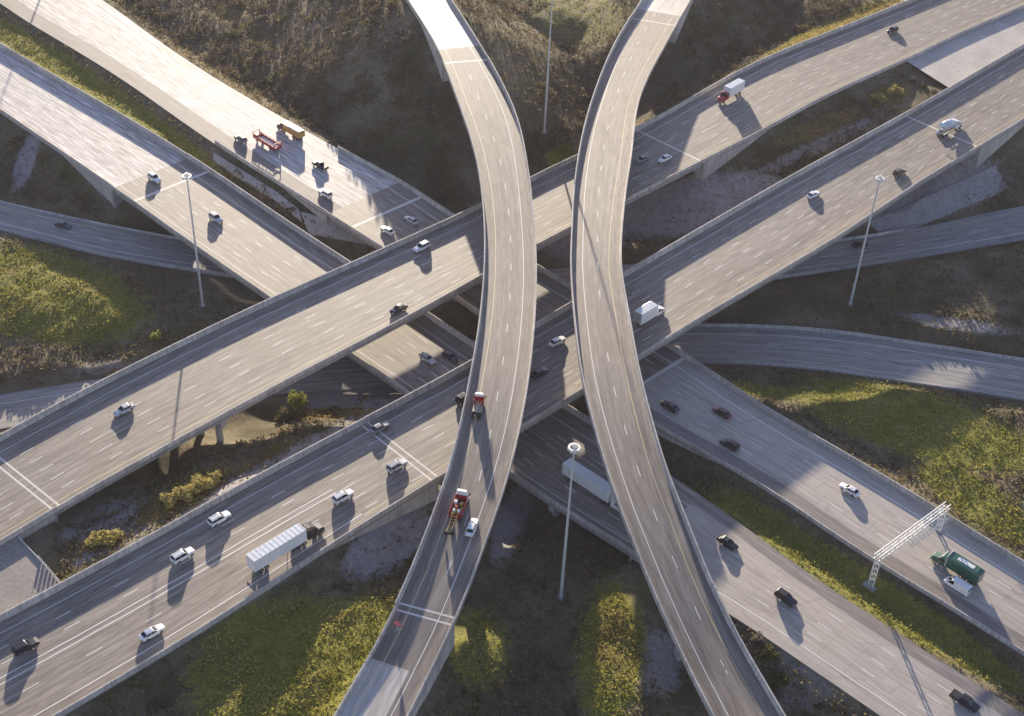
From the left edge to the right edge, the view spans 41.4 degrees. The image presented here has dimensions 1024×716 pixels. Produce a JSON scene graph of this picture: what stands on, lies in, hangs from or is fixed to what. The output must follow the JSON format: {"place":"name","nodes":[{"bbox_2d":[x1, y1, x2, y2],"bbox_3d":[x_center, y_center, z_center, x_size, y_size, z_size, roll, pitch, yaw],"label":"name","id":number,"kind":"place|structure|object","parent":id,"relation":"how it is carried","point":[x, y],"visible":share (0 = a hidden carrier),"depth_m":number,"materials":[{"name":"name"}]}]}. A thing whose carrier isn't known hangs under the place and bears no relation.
{"place":"outdoors","nodes":[
{"label":"outdoors","id":0,"kind":"place"},
{"bbox_2d":[0,469,56,545],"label":"road","id":1,"kind":"structure","parent":0,"point":[20,505],"depth_m":271.65,"materials":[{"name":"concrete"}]},
{"bbox_2d":[0,507,56,545],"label":"concrete barrier","id":2,"kind":"object","parent":1,"relation":"on","point":[26,526],"visible":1,"depth_m":266.64,"materials":[{"name":"concrete"}]},
{"bbox_2d":[0,537,57,613],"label":"paved median","id":3,"kind":"object","parent":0,"point":[25,574],"visible":1,"depth_m":257.45,"materials":[{"name":"concrete"}]},
{"bbox_2d":[0,47,186,188],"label":"road","id":4,"kind":"structure","parent":0,"point":[111,148],"depth_m":411.25,"materials":[{"name":"concrete"}]},
{"bbox_2d":[0,109,111,187],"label":"concrete barrier","id":5,"kind":"object","parent":4,"relation":"on","point":[69,157],"visible":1,"depth_m":398.90,"materials":[{"name":"concrete"}]},
{"bbox_2d":[0,43,187,157],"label":"concrete barrier","id":6,"kind":"object","parent":4,"relation":"on","point":[101,104],"visible":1,"depth_m":422.56,"materials":[{"name":"concrete"}]},
{"bbox_2d":[0,460,371,715],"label":"road","id":7,"kind":"structure","parent":0,"point":[86,631],"depth_m":254.80,"materials":[{"name":"asphalt"}]},
{"bbox_2d":[11,637,39,656],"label":"suv","id":8,"kind":"object","parent":7,"relation":"on","point":[20,648],"visible":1,"depth_m":242.29,"materials":[{"name":"black paint"}]},
{"bbox_2d":[138,623,164,641],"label":"car","id":9,"kind":"object","parent":7,"relation":"on","point":[148,634],"visible":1,"depth_m":246.19,"materials":[{"name":"white paint"}]},
{"bbox_2d":[170,547,194,563],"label":"suv","id":10,"kind":"object","parent":7,"relation":"on","point":[178,556],"visible":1,"depth_m":261.16,"materials":[{"name":"white paint"}]},
{"bbox_2d":[0,417,365,621],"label":"concrete barrier","id":11,"kind":"object","parent":7,"relation":"on","point":[65,583],"visible":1,"depth_m":268.35,"materials":[{"name":"concrete"}]},
{"bbox_2d":[207,510,230,526],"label":"suv","id":12,"kind":"object","parent":7,"relation":"on","point":[216,519],"visible":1,"depth_m":269.39,"materials":[{"name":"white paint"}]},
{"bbox_2d":[52,476,438,715],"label":"concrete barrier","id":13,"kind":"object","parent":7,"relation":"on","point":[179,642],"visible":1,"depth_m":252.70,"materials":[{"name":"concrete"}]},
{"bbox_2d":[246,521,325,574],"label":"semi truck","id":14,"kind":"object","parent":7,"relation":"on","point":[264,555],"visible":1,"depth_m":261.68,"materials":[{"name":"white paint"}]},
{"bbox_2d":[331,488,354,504],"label":"suv","id":15,"kind":"object","parent":7,"relation":"on","point":[340,497],"visible":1,"depth_m":275.69,"materials":[{"name":"white paint"}]},
{"bbox_2d":[0,0,396,214],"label":"road","id":16,"kind":"structure","parent":0,"point":[121,46],"depth_m":427.95,"materials":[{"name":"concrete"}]},
{"bbox_2d":[252,129,281,150],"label":"flatbed trailer","id":17,"kind":"object","parent":16,"relation":"on","point":[272,144],"visible":1,"depth_m":405.98,"materials":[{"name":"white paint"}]},
{"bbox_2d":[214,140,326,213],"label":"concrete barrier","id":18,"kind":"object","parent":16,"relation":"on","point":[273,179],"visible":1,"depth_m":390.69,"materials":[{"name":"concrete"}]},
{"bbox_2d":[276,120,304,139],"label":"dump truck","id":19,"kind":"object","parent":16,"relation":"on","point":[295,131],"visible":1,"depth_m":409.82,"materials":[{"name":"paint"}]},
{"bbox_2d":[338,146,398,182],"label":"concrete barrier","id":20,"kind":"object","parent":16,"relation":"on","point":[369,164],"visible":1,"depth_m":398.99,"materials":[{"name":"concrete"}]},
{"bbox_2d":[312,160,328,170],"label":"pickup truck","id":21,"kind":"object","parent":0,"point":[320,164],"visible":1,"depth_m":396.54,"materials":[{"name":"black paint"}]},
{"bbox_2d":[298,424,438,522],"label":"road","id":22,"kind":"structure","parent":0,"point":[357,460],"depth_m":283.80,"materials":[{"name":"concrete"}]},
{"bbox_2d":[368,421,389,434],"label":"car","id":23,"kind":"object","parent":22,"relation":"on","point":[377,428],"visible":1,"depth_m":293.22,"materials":[{"name":"grey paint"}]},
{"bbox_2d":[385,458,407,472],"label":"suv","id":24,"kind":"object","parent":22,"relation":"on","point":[394,466],"visible":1,"depth_m":283.52,"materials":[{"name":"silver paint"}]},
{"bbox_2d":[338,658,429,715],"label":"road","id":25,"kind":"structure","parent":0,"point":[382,689],"depth_m":235.84,"materials":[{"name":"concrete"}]},
{"bbox_2d":[333,604,396,715],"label":"concrete barrier","id":26,"kind":"object","parent":25,"relation":"on","point":[358,676],"visible":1,"depth_m":239.53,"materials":[{"name":"concrete"}]},
{"bbox_2d":[406,619,454,715],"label":"concrete barrier","id":27,"kind":"object","parent":25,"relation":"on","point":[426,679],"visible":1,"depth_m":238.51,"materials":[{"name":"concrete"}]},
{"bbox_2d":[372,608,454,677],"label":"road","id":28,"kind":"structure","parent":0,"point":[414,644],"depth_m":243.69,"materials":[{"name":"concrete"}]},
{"bbox_2d":[405,0,477,49],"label":"road","id":29,"kind":"structure","parent":0,"point":[447,28],"depth_m":432.51,"materials":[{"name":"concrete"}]},
{"bbox_2d":[406,0,442,60],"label":"concrete barrier","id":30,"kind":"object","parent":29,"relation":"on","point":[424,27],"visible":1,"depth_m":427.68,"materials":[{"name":"concrete"}]},
{"bbox_2d":[449,0,486,58],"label":"concrete barrier","id":31,"kind":"object","parent":29,"relation":"on","point":[469,29],"visible":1,"depth_m":428.84,"materials":[{"name":"concrete"}]},
{"bbox_2d":[436,46,485,62],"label":"road","id":32,"kind":"structure","parent":0,"point":[462,54],"depth_m":416.71,"materials":[{"name":"concrete"}]},
{"bbox_2d":[0,0,1023,715],"bbox_3d":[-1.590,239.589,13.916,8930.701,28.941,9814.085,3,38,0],"label":"ground","id":33,"kind":"structure","parent":0,"point":[658,210],"depth_m":340.75,"materials":[{"name":"plant"}]},
{"bbox_2d":[83,530,105,547],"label":"shrub","id":34,"kind":"object","parent":33,"relation":"on","point":[97,537],"visible":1,"depth_m":266.00,"materials":[{"name":"green plant"}]},
{"bbox_2d":[99,528,123,547],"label":"shrub","id":35,"kind":"object","parent":33,"relation":"on","point":[110,537],"visible":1,"depth_m":267.19,"materials":[{"name":"green plant"}]},
{"bbox_2d":[149,330,161,342],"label":"shrub","id":36,"kind":"object","parent":33,"relation":"on","point":[155,336],"visible":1,"depth_m":339.16,"materials":[{"name":"green plant"}]},
{"bbox_2d":[159,491,179,508],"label":"shrub","id":37,"kind":"object","parent":33,"relation":"on","point":[167,499],"visible":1,"depth_m":275.81,"materials":[{"name":"green plant"}]},
{"bbox_2d":[172,483,196,501],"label":"shrub","id":38,"kind":"object","parent":33,"relation":"on","point":[184,492],"visible":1,"depth_m":277.14,"materials":[{"name":"green plant"}]},
{"bbox_2d":[182,172,205,307],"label":"mast lamp","id":39,"kind":"object","parent":33,"relation":"on","point":[186,177],"visible":1,"depth_m":343.39,"materials":[{"name":"metal"}]},
{"bbox_2d":[190,472,214,494],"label":"shrub","id":40,"kind":"object","parent":33,"relation":"on","point":[201,481],"visible":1,"depth_m":279.74,"materials":[{"name":"green plant"}]},
{"bbox_2d":[205,469,221,484],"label":"shrub","id":41,"kind":"object","parent":33,"relation":"on","point":[216,475],"visible":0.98,"depth_m":282.36,"materials":[{"name":"green plant"}]},
{"bbox_2d":[212,153,301,222],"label":"retaining wall","id":42,"kind":"structure","parent":33,"relation":"on","point":[278,198],"depth_m":390.93,"materials":[{"name":"concrete"}]},
{"bbox_2d":[274,406,296,422],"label":"shrub","id":43,"kind":"object","parent":33,"relation":"on","point":[286,415],"visible":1,"depth_m":315.30,"materials":[{"name":"green plant"}]},
{"bbox_2d":[287,389,307,415],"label":"tree","id":44,"kind":"object","parent":33,"relation":"on","point":[298,402],"visible":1,"depth_m":316.87,"materials":[{"name":"green plant"}]},
{"bbox_2d":[300,212,370,245],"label":"slope paving","id":45,"kind":"structure","parent":33,"relation":"on","point":[332,229],"depth_m":378.86,"materials":[{"name":"concrete"}]},
{"bbox_2d":[0,125,766,538],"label":"highway bridge","id":46,"kind":"structure","parent":33,"relation":"on","point":[72,449],"depth_m":314.88,"materials":[{"name":"concrete"}]},
{"bbox_2d":[113,402,134,416],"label":"car","id":47,"kind":"object","parent":46,"relation":"on","point":[123,409],"visible":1,"depth_m":294.88,"materials":[{"name":"silver paint"}]},
{"bbox_2d":[389,303,407,314],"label":"car","id":48,"kind":"object","parent":46,"relation":"on","point":[396,309],"visible":1,"depth_m":328.09,"materials":[{"name":"black paint"}]},
{"bbox_2d":[413,240,430,252],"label":"suv","id":49,"kind":"object","parent":46,"relation":"on","point":[421,246],"visible":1,"depth_m":349.62,"materials":[{"name":"white paint"}]},
{"bbox_2d":[65,154,731,616],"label":"highway bridge","id":50,"kind":"structure","parent":33,"relation":"on","point":[257,246],"depth_m":350.05,"materials":[{"name":"concrete"}]},
{"bbox_2d":[208,211,222,223],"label":"suv","id":51,"kind":"object","parent":50,"relation":"on","point":[215,216],"visible":1,"depth_m":371.96,"materials":[{"name":"silver paint"}]},
{"bbox_2d":[418,351,435,364],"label":"car","id":52,"kind":"object","parent":50,"relation":"on","point":[426,357],"visible":1,"depth_m":326.68,"materials":[{"name":"silver paint"}]},
{"bbox_2d":[441,350,459,362],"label":"car","id":53,"kind":"object","parent":50,"relation":"on","point":[450,356],"visible":1,"depth_m":327.53,"materials":[{"name":"black paint"}]},
{"bbox_2d":[562,458,619,513],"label":"semi truck","id":54,"kind":"object","parent":50,"relation":"on","point":[592,482],"visible":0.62,"depth_m":291.29,"materials":[{"name":"white paint"}]},
{"bbox_2d":[395,24,536,715],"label":"ramp bridge","id":55,"kind":"structure","parent":33,"relation":"on","point":[438,581],"depth_m":303.13,"materials":[{"name":"concrete"}]},
{"bbox_2d":[444,489,470,536],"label":"equipment truck","id":56,"kind":"object","parent":55,"relation":"on","point":[458,504],"visible":1,"depth_m":265.33,"materials":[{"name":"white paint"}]},
{"bbox_2d":[464,518,478,536],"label":"car","id":57,"kind":"object","parent":55,"relation":"on","point":[471,528],"visible":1,"depth_m":262.45,"materials":[{"name":"white paint"}]},
{"bbox_2d":[471,392,485,418],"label":"tow truck","id":58,"kind":"object","parent":55,"relation":"on","point":[479,400],"visible":1,"depth_m":288.56,"materials":[{"name":"red paint"}]},
{"bbox_2d":[287,178,715,462],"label":"highway bridge","id":59,"kind":"structure","parent":33,"relation":"on","point":[365,219],"depth_m":372.80,"materials":[{"name":"concrete"}]},
{"bbox_2d":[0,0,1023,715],"bbox_3d":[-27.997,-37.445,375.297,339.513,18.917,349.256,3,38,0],"label":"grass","id":60,"kind":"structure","parent":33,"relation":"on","point":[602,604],"depth_m":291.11,"materials":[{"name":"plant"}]},
{"bbox_2d":[0,0,1023,715],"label":"scrub","id":61,"kind":"object","parent":33,"relation":"on","point":[526,544],"visible":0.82,"depth_m":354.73,"materials":[{"name":"plant"}]},
{"bbox_2d":[542,0,552,133],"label":"mast lamp","id":62,"kind":"object","parent":33,"relation":"on","point":[544,130],"visible":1,"depth_m":405.95,"materials":[{"name":"metal"}]},
{"bbox_2d":[555,142,573,155],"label":"shrub","id":63,"kind":"object","parent":33,"relation":"on","point":[564,147],"visible":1,"depth_m":414.40,"materials":[{"name":"green plant"}]},
{"bbox_2d":[557,443,580,600],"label":"mast lamp","id":64,"kind":"object","parent":33,"relation":"on","point":[574,450],"visible":1,"depth_m":257.87,"materials":[{"name":"metal"}]},
{"bbox_2d":[570,0,785,715],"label":"ramp bridge","id":65,"kind":"structure","parent":33,"relation":"on","point":[712,653],"depth_m":292.32,"materials":[{"name":"concrete"}]},
{"bbox_2d":[333,111,1023,548],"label":"highway bridge","id":66,"kind":"structure","parent":33,"relation":"on","point":[689,281],"depth_m":351.51,"materials":[{"name":"concrete"}]},
{"bbox_2d":[530,367,548,378],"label":"car","id":67,"kind":"object","parent":66,"relation":"on","point":[537,373],"visible":0.97,"depth_m":310.30,"materials":[{"name":"black paint"}]},
{"bbox_2d":[548,335,565,347],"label":"car","id":68,"kind":"object","parent":66,"relation":"on","point":[554,342],"visible":1,"depth_m":320.02,"materials":[{"name":"white paint"}]},
{"bbox_2d":[633,301,665,325],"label":"box truck","id":69,"kind":"object","parent":66,"relation":"on","point":[645,313],"visible":1,"depth_m":327.01,"materials":[{"name":"white paint"}]},
{"bbox_2d":[751,631,765,644],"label":"shrub","id":70,"kind":"object","parent":33,"relation":"on","point":[758,637],"visible":1,"depth_m":262.02,"materials":[{"name":"green plant"}]},
{"bbox_2d":[758,643,779,661],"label":"shrub","id":71,"kind":"object","parent":33,"relation":"on","point":[766,653],"visible":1,"depth_m":259.57,"materials":[{"name":"green plant"}]},
{"bbox_2d":[768,666,789,688],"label":"shrub","id":72,"kind":"object","parent":33,"relation":"on","point":[781,679],"visible":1,"depth_m":256.37,"materials":[{"name":"green plant"}]},
{"bbox_2d":[847,175,884,306],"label":"mast lamp","id":73,"kind":"object","parent":33,"relation":"on","point":[878,179],"visible":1,"depth_m":354.53,"materials":[{"name":"metal"}]},
{"bbox_2d":[870,91,886,102],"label":"shrub","id":74,"kind":"object","parent":33,"relation":"on","point":[879,95],"visible":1,"depth_m":432.96,"materials":[{"name":"green plant"}]},
{"bbox_2d":[886,83,903,94],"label":"shrub","id":75,"kind":"object","parent":33,"relation":"on","point":[894,90],"visible":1,"depth_m":435.97,"materials":[{"name":"green plant"}]},
{"bbox_2d":[862,501,950,592],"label":"sign gantry","id":76,"kind":"object","parent":33,"relation":"on","point":[872,588],"visible":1,"depth_m":277.69,"materials":[{"name":"silver metal"}]},
{"bbox_2d":[870,166,1008,235],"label":"slope paving","id":77,"kind":"structure","parent":33,"relation":"on","point":[947,200],"depth_m":407.60,"materials":[{"name":"concrete"}]},
{"bbox_2d":[0,327,1023,429],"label":"road","id":78,"kind":"structure","parent":0,"point":[868,356],"depth_m":347.68,"materials":[{"name":"asphalt"}]},
{"bbox_2d":[695,323,1023,361],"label":"concrete barrier","id":79,"kind":"object","parent":78,"relation":"on","point":[861,335],"visible":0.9,"depth_m":356.56,"materials":[{"name":"concrete"}]},
{"bbox_2d":[736,361,1023,400],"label":"concrete barrier","id":80,"kind":"object","parent":78,"relation":"on","point":[886,378],"visible":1,"depth_m":342.74,"materials":[{"name":"concrete"}]},
{"bbox_2d":[0,202,1023,301],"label":"road","id":81,"kind":"structure","parent":0,"point":[1005,226],"depth_m":386.28,"materials":[{"name":"asphalt"}]},
{"bbox_2d":[0,200,179,239],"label":"concrete barrier","id":82,"kind":"object","parent":81,"relation":"on","point":[90,221],"visible":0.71,"depth_m":385.52,"materials":[{"name":"concrete"}]},
{"bbox_2d":[36,236,231,276],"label":"concrete barrier","id":83,"kind":"object","parent":81,"relation":"on","point":[131,259],"visible":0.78,"depth_m":370.78,"materials":[{"name":"concrete"}]},
{"bbox_2d":[776,259,890,278],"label":"concrete barrier","id":84,"kind":"object","parent":81,"relation":"on","point":[833,269],"visible":0.5,"depth_m":380.70,"materials":[{"name":"concrete"}]},
{"bbox_2d":[836,229,902,241],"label":"concrete barrier","id":85,"kind":"object","parent":81,"relation":"on","point":[868,235],"visible":0.46,"depth_m":395.39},
{"bbox_2d":[633,9,681,25],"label":"road","id":86,"kind":"structure","parent":0,"point":[655,16],"depth_m":457.40,"materials":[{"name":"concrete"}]},
{"bbox_2d":[639,0,691,15],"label":"road","id":87,"kind":"structure","parent":0,"point":[674,7],"depth_m":464.90,"materials":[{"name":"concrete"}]},
{"bbox_2d":[630,496,1023,715],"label":"road","id":88,"kind":"structure","parent":0,"point":[860,655],"depth_m":264.83,"materials":[{"name":"asphalt"}]},
{"bbox_2d":[716,534,738,550],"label":"car","id":89,"kind":"object","parent":88,"relation":"on","point":[729,543],"visible":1,"depth_m":281.68,"materials":[{"name":"black paint"}]},
{"bbox_2d":[774,587,797,606],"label":"suv","id":90,"kind":"object","parent":88,"relation":"on","point":[785,596],"visible":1,"depth_m":269.98,"materials":[{"name":"black paint"}]},
{"bbox_2d":[949,688,980,712],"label":"pickup truck","id":91,"kind":"object","parent":88,"relation":"on","point":[968,702],"visible":1,"depth_m":251.29,"materials":[{"name":"black paint"}]},
{"bbox_2d":[640,0,1023,162],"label":"road","id":92,"kind":"structure","parent":0,"point":[703,126],"depth_m":442.37,"materials":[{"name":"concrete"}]},
{"bbox_2d":[716,78,744,102],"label":"box truck","id":93,"kind":"object","parent":92,"relation":"on","point":[734,87],"visible":1,"depth_m":422.56,"materials":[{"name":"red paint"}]},
{"bbox_2d":[639,0,916,129],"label":"concrete barrier","id":94,"kind":"object","parent":92,"relation":"on","point":[746,68],"visible":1,"depth_m":447.32,"materials":[{"name":"concrete"}]},
{"bbox_2d":[705,4,1023,161],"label":"concrete barrier","id":95,"kind":"object","parent":92,"relation":"on","point":[743,140],"visible":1,"depth_m":435.52,"materials":[{"name":"concrete"}]},
{"bbox_2d":[644,359,1023,656],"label":"road","id":96,"kind":"structure","parent":0,"point":[803,472],"depth_m":296.19,"materials":[{"name":"asphalt"}]},
{"bbox_2d":[660,400,679,412],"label":"car","id":97,"kind":"object","parent":96,"relation":"on","point":[671,407],"visible":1,"depth_m":315.74,"materials":[{"name":"black paint"}]},
{"bbox_2d":[712,405,731,418],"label":"car","id":98,"kind":"object","parent":96,"relation":"on","point":[724,413],"visible":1,"depth_m":314.78,"materials":[{"name":"red paint"}]},
{"bbox_2d":[719,437,740,451],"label":"suv","id":99,"kind":"object","parent":96,"relation":"on","point":[733,445],"visible":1,"depth_m":305.68,"materials":[{"name":"black paint"}]},
{"bbox_2d":[653,421,1023,654],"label":"concrete barrier","id":100,"kind":"object","parent":96,"relation":"on","point":[865,554],"visible":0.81,"depth_m":284.06,"materials":[{"name":"concrete"}]},
{"bbox_2d":[839,482,860,497],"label":"car","id":101,"kind":"object","parent":96,"relation":"on","point":[853,491],"visible":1,"depth_m":295.64,"materials":[{"name":"white paint"}]},
{"bbox_2d":[686,354,1023,566],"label":"concrete barrier","id":102,"kind":"object","parent":96,"relation":"on","point":[932,507],"visible":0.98,"depth_m":303.49,"materials":[{"name":"concrete"}]},
{"bbox_2d":[929,550,984,585],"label":"tanker truck","id":103,"kind":"object","parent":96,"relation":"on","point":[965,569],"visible":0.98,"depth_m":276.26,"materials":[{"name":"green paint"}]},
{"bbox_2d":[944,576,972,596],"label":"van","id":104,"kind":"object","parent":96,"relation":"on","point":[961,586],"visible":1,"depth_m":273.83,"materials":[{"name":"white paint"}]},
{"bbox_2d":[907,8,1023,86],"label":"paved median","id":105,"kind":"object","parent":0,"point":[953,61],"visible":1,"depth_m":459.88,"materials":[{"name":"concrete"}]},
{"bbox_2d":[909,48,1023,147],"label":"road","id":106,"kind":"structure","parent":0,"point":[984,106],"depth_m":427.85,"materials":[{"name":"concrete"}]},
{"bbox_2d":[936,118,962,137],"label":"concrete mixer truck","id":107,"kind":"object","parent":106,"relation":"on","point":[947,125],"visible":1,"depth_m":409.64,"materials":[{"name":"white paint"}]},
{"bbox_2d":[908,44,1023,115],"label":"concrete barrier","id":108,"kind":"object","parent":106,"relation":"on","point":[961,82],"visible":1,"depth_m":439.15,"materials":[{"name":"concrete"}]},
{"bbox_2d":[981,118,1023,146],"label":"concrete barrier","id":109,"kind":"object","parent":106,"relation":"on","point":[1002,132],"visible":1,"depth_m":412.36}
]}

